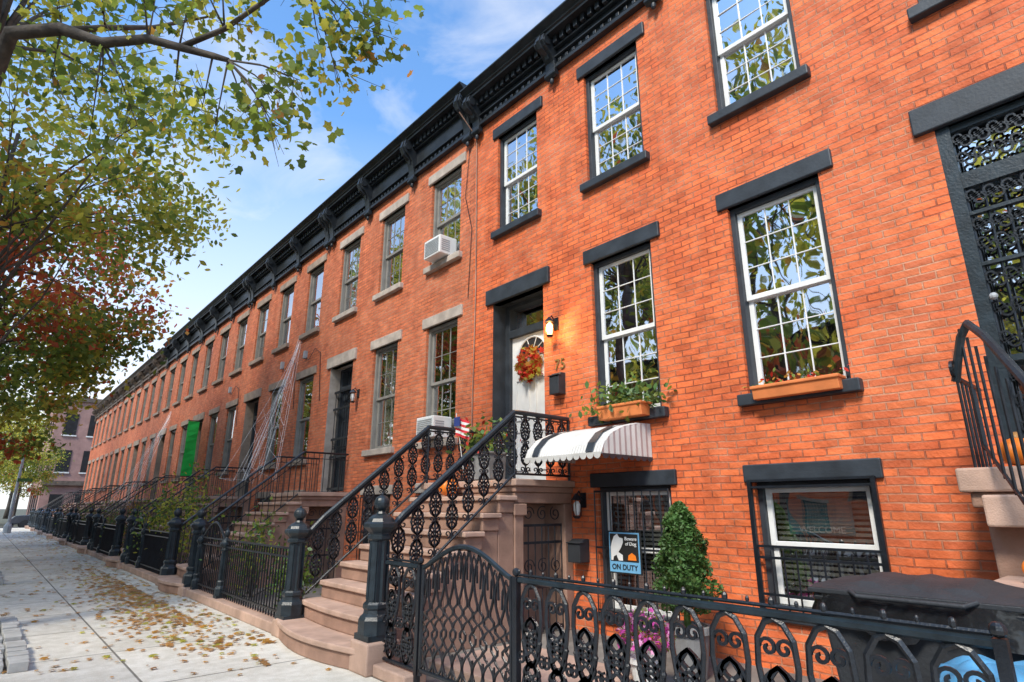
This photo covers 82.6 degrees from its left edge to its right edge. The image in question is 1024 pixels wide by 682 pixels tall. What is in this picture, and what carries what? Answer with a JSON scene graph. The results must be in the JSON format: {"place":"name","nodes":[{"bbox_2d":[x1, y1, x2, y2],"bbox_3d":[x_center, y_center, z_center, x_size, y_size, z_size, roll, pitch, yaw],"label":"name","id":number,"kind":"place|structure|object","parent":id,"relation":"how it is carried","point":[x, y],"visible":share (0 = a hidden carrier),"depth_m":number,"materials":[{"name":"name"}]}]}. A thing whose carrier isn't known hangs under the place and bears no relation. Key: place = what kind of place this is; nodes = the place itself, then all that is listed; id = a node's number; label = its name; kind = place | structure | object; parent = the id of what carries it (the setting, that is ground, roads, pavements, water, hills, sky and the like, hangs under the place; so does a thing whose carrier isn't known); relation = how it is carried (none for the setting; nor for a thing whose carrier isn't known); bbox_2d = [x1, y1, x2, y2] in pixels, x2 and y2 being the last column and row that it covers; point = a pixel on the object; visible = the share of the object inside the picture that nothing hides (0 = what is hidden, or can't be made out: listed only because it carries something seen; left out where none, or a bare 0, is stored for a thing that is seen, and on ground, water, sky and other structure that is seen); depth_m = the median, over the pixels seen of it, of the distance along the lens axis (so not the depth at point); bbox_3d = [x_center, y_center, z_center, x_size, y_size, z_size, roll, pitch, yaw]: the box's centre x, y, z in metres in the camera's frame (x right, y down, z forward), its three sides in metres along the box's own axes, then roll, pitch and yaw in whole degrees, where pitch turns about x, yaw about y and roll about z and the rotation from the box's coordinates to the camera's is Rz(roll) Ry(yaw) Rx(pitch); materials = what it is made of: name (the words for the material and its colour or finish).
{"place":"outdoors","nodes":[
{"label":"outdoors","id":0,"kind":"place"},
{"bbox_2d":[0,509,26,526],"bbox_3d":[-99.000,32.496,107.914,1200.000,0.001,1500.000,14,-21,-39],"label":"ground","id":1,"kind":"structure","parent":0,"point":[3,522],"depth_m":140.86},
{"bbox_2d":[0,397,45,484],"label":"distant tree","id":2,"kind":"object","parent":1,"relation":"on","point":[7,429],"visible":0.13,"depth_m":62.41,"materials":[{"name":"green plant"}]},
{"bbox_2d":[2,415,44,518],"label":"distant tree","id":3,"kind":"object","parent":1,"relation":"on","point":[6,514],"visible":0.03,"depth_m":77.81,"materials":[{"name":"green plant"}]},
{"bbox_2d":[26,395,102,514],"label":"corner building","id":4,"kind":"structure","parent":0,"point":[80,440],"depth_m":54.80,"materials":[{"name":"brick"}]},
{"bbox_2d":[27,414,96,514],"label":"windows","id":5,"kind":"structure","parent":4,"relation":"in","point":[69,428],"depth_m":55.01,"materials":[{"name":"glass"}]},
{"bbox_2d":[0,528,383,681],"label":"sidewalk","id":6,"kind":"structure","parent":0,"point":[54,629],"depth_m":6.74,"materials":[{"name":"concrete"}]},
{"bbox_2d":[0,616,29,673],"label":"tree pit","id":7,"kind":"object","parent":6,"relation":"on","point":[14,655],"visible":1,"depth_m":5.77,"materials":[{"name":"stone"}]},
{"bbox_2d":[0,0,424,179],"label":"street tree","id":8,"kind":"object","parent":7,"relation":"in","point":[12,32],"visible":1,"depth_m":6.96,"materials":[{"name":"green plant"}]},
{"bbox_2d":[2,439,32,532],"bbox_3d":[-29.609,8.479,34.205,2.200,5.334,0.400,14,-21,-39],"label":"street lamp","id":9,"kind":"object","parent":6,"relation":"on","point":[7,527],"visible":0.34,"depth_m":34.27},
{"bbox_2d":[25,492,81,528],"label":"brownstone stoop","id":10,"kind":"object","parent":6,"relation":"on","point":[30,517],"visible":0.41,"depth_m":42.04,"materials":[{"name":"black metal"}]},
{"bbox_2d":[52,512,66,541],"bbox_3d":[-20.059,8.285,26.020,0.230,1.208,4.050,14,-21,-39],"label":"iron fence","id":11,"kind":"object","parent":6,"relation":"on","point":[60,531],"visible":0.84,"depth_m":26.36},
{"bbox_2d":[30,490,96,531],"bbox_3d":[-29.162,11.012,37.946,3.058,2.519,2.040,14,-21,-39],"label":"brownstone stoop","id":12,"kind":"object","parent":6,"relation":"on","point":[38,512],"visible":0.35,"depth_m":37.67,"materials":[{"name":"black metal"}]},
{"bbox_2d":[0,265,127,469],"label":"street tree","id":13,"kind":"object","parent":6,"relation":"on","point":[21,404],"visible":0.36,"depth_m":22.11,"materials":[{"name":"green plant"}]},
{"bbox_2d":[37,488,110,534],"bbox_3d":[-25.149,9.757,33.554,3.058,2.519,2.040,14,-21,-39],"label":"brownstone stoop","id":14,"kind":"object","parent":6,"relation":"on","point":[44,521],"visible":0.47,"depth_m":33.27,"materials":[{"name":"black metal"}]},
{"bbox_2d":[67,513,85,549],"bbox_3d":[-16.047,7.030,21.628,0.230,1.208,4.050,14,-21,-39],"label":"iron fence","id":15,"kind":"object","parent":6,"relation":"on","point":[77,531],"visible":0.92,"depth_m":21.91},
{"bbox_2d":[46,485,131,538],"bbox_3d":[-21.136,8.501,29.162,3.058,2.519,2.040,14,-21,-39],"label":"brownstone stoop","id":16,"kind":"object","parent":6,"relation":"on","point":[52,531],"visible":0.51,"depth_m":28.88,"materials":[{"name":"black metal"}]},
{"bbox_2d":[81,411,108,501],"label":"walls","id":17,"kind":"structure","parent":6,"relation":"on","point":[95,452],"depth_m":42.97,"materials":[{"name":"orange brick"}]},
{"bbox_2d":[0,181,190,441],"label":"street tree","id":18,"kind":"object","parent":6,"relation":"on","point":[71,357],"visible":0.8,"depth_m":15.96,"materials":[{"name":"green plant"}]},
{"bbox_2d":[87,515,115,561],"bbox_3d":[-12.034,5.775,17.236,0.230,1.208,4.050,14,-21,-39],"label":"iron fence","id":19,"kind":"object","parent":6,"relation":"on","point":[100,548],"visible":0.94,"depth_m":17.43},
{"bbox_2d":[58,481,156,544],"bbox_3d":[-17.123,7.246,24.770,3.058,2.519,2.040,14,-21,-39],"label":"brownstone stoop","id":20,"kind":"object","parent":6,"relation":"on","point":[66,535],"visible":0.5,"depth_m":24.48,"materials":[{"name":"black metal"}]},
{"bbox_2d":[92,400,123,501],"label":"walls","id":21,"kind":"structure","parent":6,"relation":"on","point":[109,446],"depth_m":38.55,"materials":[{"name":"orange brick"}]},
{"bbox_2d":[100,407,121,489],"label":"window sashes","id":22,"kind":"object","parent":21,"relation":"attached to","point":[106,439],"depth_m":38.31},
{"bbox_2d":[104,386,122,412],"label":"cornice","id":23,"kind":"structure","parent":21,"relation":"attached to","point":[114,400],"depth_m":39.76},
{"bbox_2d":[106,385,143,500],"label":"walls","id":24,"kind":"structure","parent":6,"relation":"on","point":[126,438],"depth_m":34.15,"materials":[{"name":"orange brick"}]},
{"bbox_2d":[117,394,140,484],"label":"window sashes","id":25,"kind":"object","parent":24,"relation":"attached to","point":[122,430],"depth_m":33.95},
{"bbox_2d":[119,369,141,401],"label":"cornice","id":26,"kind":"structure","parent":24,"relation":"attached to","point":[135,380],"depth_m":34.81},
{"bbox_2d":[0,0,252,342],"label":"street tree","id":27,"kind":"object","parent":6,"relation":"on","point":[68,211],"visible":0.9,"depth_m":12.40,"materials":[{"name":"green plant"}]},
{"bbox_2d":[76,475,194,553],"bbox_3d":[-13.111,5.991,20.378,3.058,2.519,2.040,14,-21,-39],"label":"brownstone stoop","id":28,"kind":"object","parent":6,"relation":"on","point":[83,547],"visible":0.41,"depth_m":20.06,"materials":[{"name":"black metal"}]},
{"bbox_2d":[0,532,275,673],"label":"fallen leaves","id":29,"kind":"object","parent":6,"relation":"on","point":[131,590],"visible":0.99,"depth_m":8.11,"materials":[{"name":"brown plant"}]},
{"bbox_2d":[121,517,168,582],"bbox_3d":[-8.021,4.520,12.845,0.230,1.208,4.050,14,-21,-39],"label":"iron fence","id":30,"kind":"object","parent":6,"relation":"on","point":[145,562],"visible":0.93,"depth_m":12.79,"materials":[{"name":"metal"}]},
{"bbox_2d":[123,366,168,499],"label":"walls","id":31,"kind":"structure","parent":6,"relation":"on","point":[147,428],"depth_m":29.78,"materials":[{"name":"orange brick"}]},
{"bbox_2d":[132,370,166,499],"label":"lintels and sills","id":32,"kind":"object","parent":31,"relation":"attached to","point":[152,436],"visible":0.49,"depth_m":29.67,"materials":[{"name":"beige stone"}]},
{"bbox_2d":[137,377,164,483],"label":"window sashes","id":33,"kind":"object","parent":31,"relation":"attached to","point":[153,440],"depth_m":29.58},
{"bbox_2d":[137,347,166,386],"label":"cornice","id":34,"kind":"structure","parent":31,"relation":"attached to","point":[148,367],"depth_m":30.93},
{"bbox_2d":[147,340,203,499],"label":"walls","id":35,"kind":"structure","parent":6,"relation":"on","point":[182,411],"depth_m":25.42,"materials":[{"name":"orange brick"}]},
{"bbox_2d":[104,413,169,511],"bbox_3d":[-14.205,4.137,21.733,1.458,4.343,8.100,7,-17,-24],"label":"cobweb decoration","id":36,"kind":"object","parent":35,"relation":"attached to","point":[141,466],"visible":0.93,"depth_m":22.39},
{"bbox_2d":[158,345,200,483],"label":"lintels and sills","id":37,"kind":"object","parent":35,"relation":"attached to","point":[185,422],"visible":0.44,"depth_m":25.15,"materials":[{"name":"beige stone"}]},
{"bbox_2d":[164,353,198,479],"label":"window sashes","id":38,"kind":"object","parent":35,"relation":"attached to","point":[193,376],"depth_m":25.12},
{"bbox_2d":[163,315,200,368],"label":"cornice","id":39,"kind":"structure","parent":35,"relation":"attached to","point":[181,342],"depth_m":26.34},
{"bbox_2d":[168,356,198,476],"bbox_3d":[-14.250,4.589,25.337,0.789,8.040,5.650,14,-21,-39],"label":"window glass","id":40,"kind":"object","parent":35,"relation":"attached to","point":[180,400],"visible":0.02,"depth_m":25.12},
{"bbox_2d":[105,466,251,568],"bbox_3d":[-9.098,4.736,15.986,3.058,2.519,2.040,14,-21,-39],"label":"brownstone stoop","id":41,"kind":"object","parent":6,"relation":"on","point":[115,557],"visible":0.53,"depth_m":15.81,"materials":[{"name":"black metal"}]},
{"bbox_2d":[180,303,253,503],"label":"walls","id":42,"kind":"structure","parent":6,"relation":"on","point":[210,398],"depth_m":20.67,"materials":[{"name":"orange brick"}]},
{"bbox_2d":[180,420,202,475],"bbox_3d":[-11.766,3.933,21.392,0.058,2.034,0.503,-14,-21,39],"label":"green banner","id":43,"kind":"object","parent":42,"relation":"attached to","point":[191,440],"visible":0.96,"depth_m":21.36,"materials":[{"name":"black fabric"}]},
{"bbox_2d":[193,309,249,496],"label":"lintels and sills","id":44,"kind":"object","parent":42,"relation":"attached to","point":[230,404],"visible":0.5,"depth_m":20.69,"materials":[{"name":"beige stone"}]},
{"bbox_2d":[196,272,250,342],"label":"cornice","id":45,"kind":"structure","parent":42,"relation":"attached to","point":[231,300],"depth_m":21.79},
{"bbox_2d":[202,318,247,473],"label":"window sashes","id":46,"kind":"object","parent":42,"relation":"attached to","point":[237,360],"depth_m":20.70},
{"bbox_2d":[206,323,246,470],"bbox_3d":[-10.237,3.334,20.946,0.788,8.040,5.650,14,-21,-39],"label":"window glass","id":47,"kind":"object","parent":42,"relation":"attached to","point":[233,412],"visible":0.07,"depth_m":20.49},
{"bbox_2d":[186,521,288,632],"bbox_3d":[-4.021,3.269,8.467,0.230,1.208,4.010,14,-21,-39],"label":"iron fence","id":48,"kind":"object","parent":6,"relation":"on","point":[220,601],"visible":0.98,"depth_m":8.35,"materials":[{"name":"metal"}]},
{"bbox_2d":[155,451,348,596],"bbox_3d":[-5.085,3.481,11.595,3.058,2.519,2.040,14,-21,-39],"label":"brownstone stoop","id":49,"kind":"object","parent":6,"relation":"on","point":[173,577],"visible":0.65,"depth_m":11.34,"materials":[{"name":"black metal"}]},
{"bbox_2d":[229,245,332,511],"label":"walls","id":50,"kind":"structure","parent":6,"relation":"on","point":[266,372],"depth_m":16.35,"materials":[{"name":"orange brick"}]},
{"bbox_2d":[244,402,258,493],"bbox_3d":[-7.625,3.274,17.750,0.380,2.900,1.160,14,-21,-39],"label":"front door","id":51,"kind":"structure","parent":50,"relation":"attached to","point":[253,434],"depth_m":18.07,"materials":[{"name":"grey paint"}]},
{"bbox_2d":[243,253,327,498],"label":"lintels and sills","id":52,"kind":"object","parent":50,"relation":"attached to","point":[255,394],"visible":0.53,"depth_m":16.15,"materials":[{"name":"beige stone"}]},
{"bbox_2d":[222,340,300,482],"bbox_3d":[-5.786,1.303,13.615,1.159,3.971,3.268,5,-17,-16],"label":"cobweb decoration","id":53,"kind":"object","parent":52,"relation":"attached to","point":[273,415],"visible":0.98,"depth_m":13.62},
{"bbox_2d":[245,204,329,305],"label":"cornice","id":54,"kind":"structure","parent":50,"relation":"attached to","point":[302,242],"depth_m":17.24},
{"bbox_2d":[254,264,323,507],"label":"window sashes","id":55,"kind":"object","parent":50,"relation":"attached to","point":[311,303],"depth_m":16.22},
{"bbox_2d":[259,270,323,462],"bbox_3d":[-6.225,2.079,16.554,0.788,8.040,5.650,14,-21,-39],"label":"window glass","id":56,"kind":"object","parent":50,"relation":"attached to","point":[308,386],"visible":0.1,"depth_m":15.88,"materials":[{"name":"glass"}]},
{"bbox_2d":[228,112,477,436],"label":"facade cables","id":57,"kind":"object","parent":50,"relation":"attached to","point":[305,353],"visible":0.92,"depth_m":10.36,"materials":[{"name":"black metal"}]},
{"bbox_2d":[310,137,475,560],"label":"walls","id":58,"kind":"structure","parent":6,"relation":"on","point":[413,302],"depth_m":11.81,"materials":[{"name":"red brick"}]},
{"bbox_2d":[326,387,350,490],"bbox_3d":[-3.822,2.194,13.116,0.030,2.270,1.120,14,-21,-39],"label":"door","id":59,"kind":"structure","parent":58,"relation":"attached to","point":[339,447],"depth_m":13.21,"materials":[{"name":"wood"}]},
{"bbox_2d":[331,366,352,491],"bbox_3d":[-3.611,2.019,13.359,0.379,2.900,1.160,14,-21,-39],"label":"front door","id":60,"kind":"structure","parent":58,"relation":"attached to","point":[346,379],"depth_m":13.59,"materials":[{"name":"grey paint"}]},
{"bbox_2d":[327,151,466,494],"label":"lintels and sills","id":61,"kind":"object","parent":58,"relation":"attached to","point":[345,358],"visible":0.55,"depth_m":11.65,"materials":[{"name":"stone"}]},
{"bbox_2d":[416,415,451,439],"bbox_3d":[-1.344,1.495,9.998,0.388,0.360,0.524,14,-21,-39],"label":"window air conditioner","id":62,"kind":"object","parent":61,"relation":"on","point":[432,420],"depth_m":9.85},
{"bbox_2d":[424,234,456,262],"bbox_3d":[-1.344,-1.707,10.913,0.388,0.360,0.524,14,-21,-39],"label":"window air conditioner","id":63,"kind":"object","parent":61,"relation":"on","point":[438,247],"depth_m":10.75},
{"bbox_2d":[322,81,472,246],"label":"cornice","id":64,"kind":"structure","parent":58,"relation":"attached to","point":[435,133],"depth_m":12.63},
{"bbox_2d":[339,167,461,543],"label":"window sashes","id":65,"kind":"object","parent":58,"relation":"attached to","point":[431,385],"depth_m":11.85,"materials":[{"name":"wood"}]},
{"bbox_2d":[346,175,461,514],"bbox_3d":[-2.212,0.824,12.162,0.789,8.040,5.650,14,-21,-39],"label":"window glass","id":66,"kind":"object","parent":58,"relation":"attached to","point":[453,188],"visible":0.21,"depth_m":11.56,"materials":[{"name":"glass"}]},
{"bbox_2d":[271,410,574,676],"bbox_3d":[-0.996,2.174,7.128,3.058,2.578,2.330,14,-21,-39],"label":"brownstone stoop","id":67,"kind":"object","parent":6,"relation":"on","point":[510,524],"visible":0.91,"depth_m":6.72,"materials":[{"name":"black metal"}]},
{"bbox_2d":[454,413,468,467],"bbox_3d":[-0.673,1.387,7.691,0.171,0.902,0.240,4,-16,-13],"label":"american flag","id":68,"kind":"object","parent":67,"relation":"on","point":[460,424],"visible":0.97,"depth_m":7.77,"materials":[{"name":"multicoloured fabric"}]},
{"bbox_2d":[445,411,520,480],"bbox_3d":[-0.359,1.339,7.563,0.820,0.901,0.864,14,-21,-39],"label":"stoop planter","id":69,"kind":"object","parent":67,"relation":"on","point":[470,444],"visible":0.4,"depth_m":7.43,"materials":[{"name":"green plant"}]},
{"bbox_2d":[372,544,1017,681],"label":"ornamental iron fence","id":70,"kind":"object","parent":6,"relation":"on","point":[390,670],"visible":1,"depth_m":3.46,"materials":[{"name":"metal"}]},
{"bbox_2d":[470,0,944,679],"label":"walls","id":71,"kind":"structure","parent":6,"relation":"on","point":[710,436],"depth_m":6.53,"materials":[{"name":"orange brick"}]},
{"bbox_2d":[505,294,545,479],"bbox_3d":[0.401,0.763,8.967,0.379,2.900,1.160,14,-21,-39],"label":"front door","id":72,"kind":"structure","parent":71,"relation":"attached to","point":[524,323],"depth_m":9.13,"materials":[{"name":"grey paint"}]},
{"bbox_2d":[513,344,543,382],"bbox_3d":[0.244,0.349,8.946,0.238,0.630,0.645,14,-21,-39],"label":"autumn wreath","id":73,"kind":"object","parent":72,"relation":"attached to","point":[529,370],"visible":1,"depth_m":8.90,"materials":[{"name":"orange plant"}]},
{"bbox_2d":[544,315,558,337],"bbox_3d":[0.557,-0.208,8.224,0.210,0.340,0.150,14,-21,-39],"label":"wall lantern","id":74,"kind":"object","parent":71,"relation":"attached to","point":[550,328],"depth_m":8.18,"materials":[{"name":"black metal"}]},
{"bbox_2d":[548,372,565,395],"bbox_3d":[0.611,0.581,7.965,0.158,0.300,0.200,14,-21,-39],"label":"mailbox","id":75,"kind":"object","parent":71,"relation":"attached to","point":[556,384],"visible":1,"depth_m":7.91,"materials":[{"name":"black metal"}]},
{"bbox_2d":[460,0,658,139],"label":"cornice","id":76,"kind":"structure","parent":71,"relation":"attached to","point":[548,47],"depth_m":9.34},
{"bbox_2d":[566,538,589,562],"bbox_3d":[0.807,2.564,7.134,0.198,0.270,0.220,14,-21,-39],"label":"mailbox","id":77,"kind":"object","parent":71,"relation":"attached to","point":[578,550],"visible":1,"depth_m":7.08,"materials":[{"name":"black metal"}]},
{"bbox_2d":[571,490,586,518],"bbox_3d":[0.832,2.035,7.267,0.202,0.340,0.150,14,-21,-39],"label":"wall lantern","id":78,"kind":"object","parent":71,"relation":"attached to","point":[577,507],"depth_m":7.23,"materials":[{"name":"black metal"}]},
{"bbox_2d":[524,422,652,463],"bbox_3d":[0.875,1.209,6.882,0.912,0.458,1.206,14,-21,-39],"label":"metal awning","id":79,"kind":"object","parent":71,"relation":"attached to","point":[631,441],"visible":1,"depth_m":6.55,"materials":[{"name":"grey paint"}]},
{"bbox_2d":[485,21,883,626],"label":"lintels and sills","id":80,"kind":"object","parent":71,"relation":"attached to","point":[806,168],"visible":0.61,"depth_m":6.62,"materials":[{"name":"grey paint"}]},
{"bbox_2d":[569,368,676,423],"bbox_3d":[1.214,0.704,7.021,0.578,0.604,1.585,14,-21,-39],"label":"window box planter","id":81,"kind":"object","parent":80,"relation":"on","point":[627,406],"visible":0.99,"depth_m":6.86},
{"bbox_2d":[594,475,891,621],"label":"basement grilles","id":82,"kind":"object","parent":80,"relation":"attached to","point":[885,564],"visible":0.59,"depth_m":5.41,"materials":[{"name":"black metal"}]},
{"bbox_2d":[608,531,642,575],"bbox_3d":[1.282,2.408,6.644,0.028,0.460,0.460,14,-21,-39],"label":"dog warning sign","id":83,"kind":"object","parent":82,"relation":"attached to","point":[625,552],"visible":1,"depth_m":6.62,"materials":[{"name":"blue paint"}]},
{"bbox_2d":[742,362,850,400],"bbox_3d":[2.692,0.372,5.560,0.261,0.301,1.061,14,-21,-39],"label":"window box planter","id":84,"kind":"object","parent":80,"relation":"on","point":[808,384],"visible":0.99,"depth_m":5.44,"materials":[{"name":"ceramic"}]},
{"bbox_2d":[500,0,883,619],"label":"window sashes","id":85,"kind":"object","parent":71,"relation":"attached to","point":[751,339],"depth_m":6.52,"materials":[{"name":"wood"}]},
{"bbox_2d":[507,0,879,611],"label":"window glass","id":86,"kind":"object","parent":71,"relation":"attached to","point":[842,517],"visible":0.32,"depth_m":6.36,"materials":[{"name":"glass"}]},
{"bbox_2d":[836,0,1023,580],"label":"walls","id":87,"kind":"structure","parent":6,"relation":"on","point":[900,66],"depth_m":5.02,"materials":[{"name":"orange brick"}]},
{"bbox_2d":[906,0,1023,137],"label":"lintels and sills","id":88,"kind":"object","parent":87,"relation":"attached to","point":[996,90],"visible":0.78,"depth_m":4.97,"materials":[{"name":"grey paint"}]},
{"bbox_2d":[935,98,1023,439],"bbox_3d":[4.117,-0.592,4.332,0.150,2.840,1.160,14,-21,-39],"label":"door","id":89,"kind":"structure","parent":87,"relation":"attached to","point":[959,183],"depth_m":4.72,"materials":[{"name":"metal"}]},
{"bbox_2d":[954,112,1023,427],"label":"iron security door","id":90,"kind":"structure","parent":87,"relation":"attached to","point":[1008,322],"depth_m":4.78,"materials":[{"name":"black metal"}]},
{"bbox_2d":[0,0,564,508],"label":"sky","id":91,"kind":"structure","parent":0,"point":[455,41],"materials":[{"name":"blue"}]},
{"bbox_2d":[160,566,823,681],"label":"areaway paving","id":92,"kind":"structure","parent":0,"point":[730,669],"depth_m":5.85,"materials":[{"name":"stone"}]},
{"bbox_2d":[99,479,165,547],"bbox_3d":[-11.337,5.271,17.402,1.475,2.288,1.532,4,-16,-13],"label":"shrub","id":93,"kind":"object","parent":92,"relation":"on","point":[136,507],"visible":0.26,"depth_m":17.26,"materials":[{"name":"green plant"}]},
{"bbox_2d":[124,472,190,559],"bbox_3d":[-8.423,4.283,13.917,1.431,2.269,1.473,-8,-18,25],"label":"shrub","id":94,"kind":"object","parent":92,"relation":"on","point":[157,516],"visible":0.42,"depth_m":13.93,"materials":[{"name":"green plant"}]},
{"bbox_2d":[135,462,226,563],"bbox_3d":[-7.072,3.724,12.609,1.706,2.625,2.108,14,-21,-39],"label":"shrub","id":95,"kind":"object","parent":92,"relation":"on","point":[187,507],"visible":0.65,"depth_m":12.48,"materials":[{"name":"green plant"}]},
{"bbox_2d":[199,485,312,597],"bbox_3d":[-4.269,3.361,9.829,1.462,1.798,1.306,1,-16,-5],"label":"shrub","id":96,"kind":"object","parent":92,"relation":"on","point":[256,525],"visible":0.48,"depth_m":9.74,"materials":[{"name":"green plant"}]},
{"bbox_2d":[261,535,337,610],"bbox_3d":[-3.099,3.294,8.407,1.005,1.142,1.166,2,-16,-8],"label":"shrub","id":97,"kind":"object","parent":92,"relation":"on","point":[305,574],"visible":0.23,"depth_m":8.37,"materials":[{"name":"green plant"}]},
{"bbox_2d":[429,643,632,681],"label":"stone step","id":98,"kind":"object","parent":92,"relation":"on","point":[500,663],"visible":0.2,"depth_m":5.04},
{"bbox_2d":[614,607,675,681],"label":"potted chrysanthemum","id":99,"kind":"object","parent":92,"relation":"on","point":[655,639],"visible":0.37,"depth_m":4.65,"materials":[{"name":"plant"}]},
{"bbox_2d":[651,500,724,681],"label":"potted conifer","id":100,"kind":"object","parent":92,"relation":"on","point":[684,561],"visible":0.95,"depth_m":5.18,"materials":[{"name":"green plant"}]},
{"bbox_2d":[807,572,1023,681],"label":"trash bin","id":101,"kind":"object","parent":92,"relation":"on","point":[977,603],"visible":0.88,"depth_m":3.08,"materials":[{"name":"black plastic"}]},
{"bbox_2d":[939,654,1023,681],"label":"blue recycling bag","id":102,"kind":"object","parent":92,"relation":"on","point":[962,665],"visible":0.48,"depth_m":2.56,"materials":[{"name":"plastic"}]},
{"bbox_2d":[948,320,1023,587],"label":"brownstone stoop","id":103,"kind":"object","parent":92,"relation":"on","point":[997,493],"visible":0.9,"depth_m":3.79,"materials":[{"name":"metal"}]},
{"bbox_2d":[997,432,1023,465],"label":"pumpkin","id":104,"kind":"object","parent":103,"relation":"on","point":[1018,447],"visible":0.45,"depth_m":3.79,"materials":[{"name":"orange plant"}]},
{"label":"cross street","id":105,"kind":"structure","parent":0,"visible":0},
{"bbox_2d":[11,509,54,527],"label":"parked car","id":106,"kind":"object","parent":105,"relation":"on","point":[21,521],"visible":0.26,"depth_m":44.45,"materials":[{"name":"paint"}]},
{"bbox_2d":[0,428,73,526],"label":"distant tree","id":107,"kind":"object","parent":105,"relation":"on","point":[46,475],"visible":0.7,"depth_m":46.84,"materials":[{"name":"green plant"}]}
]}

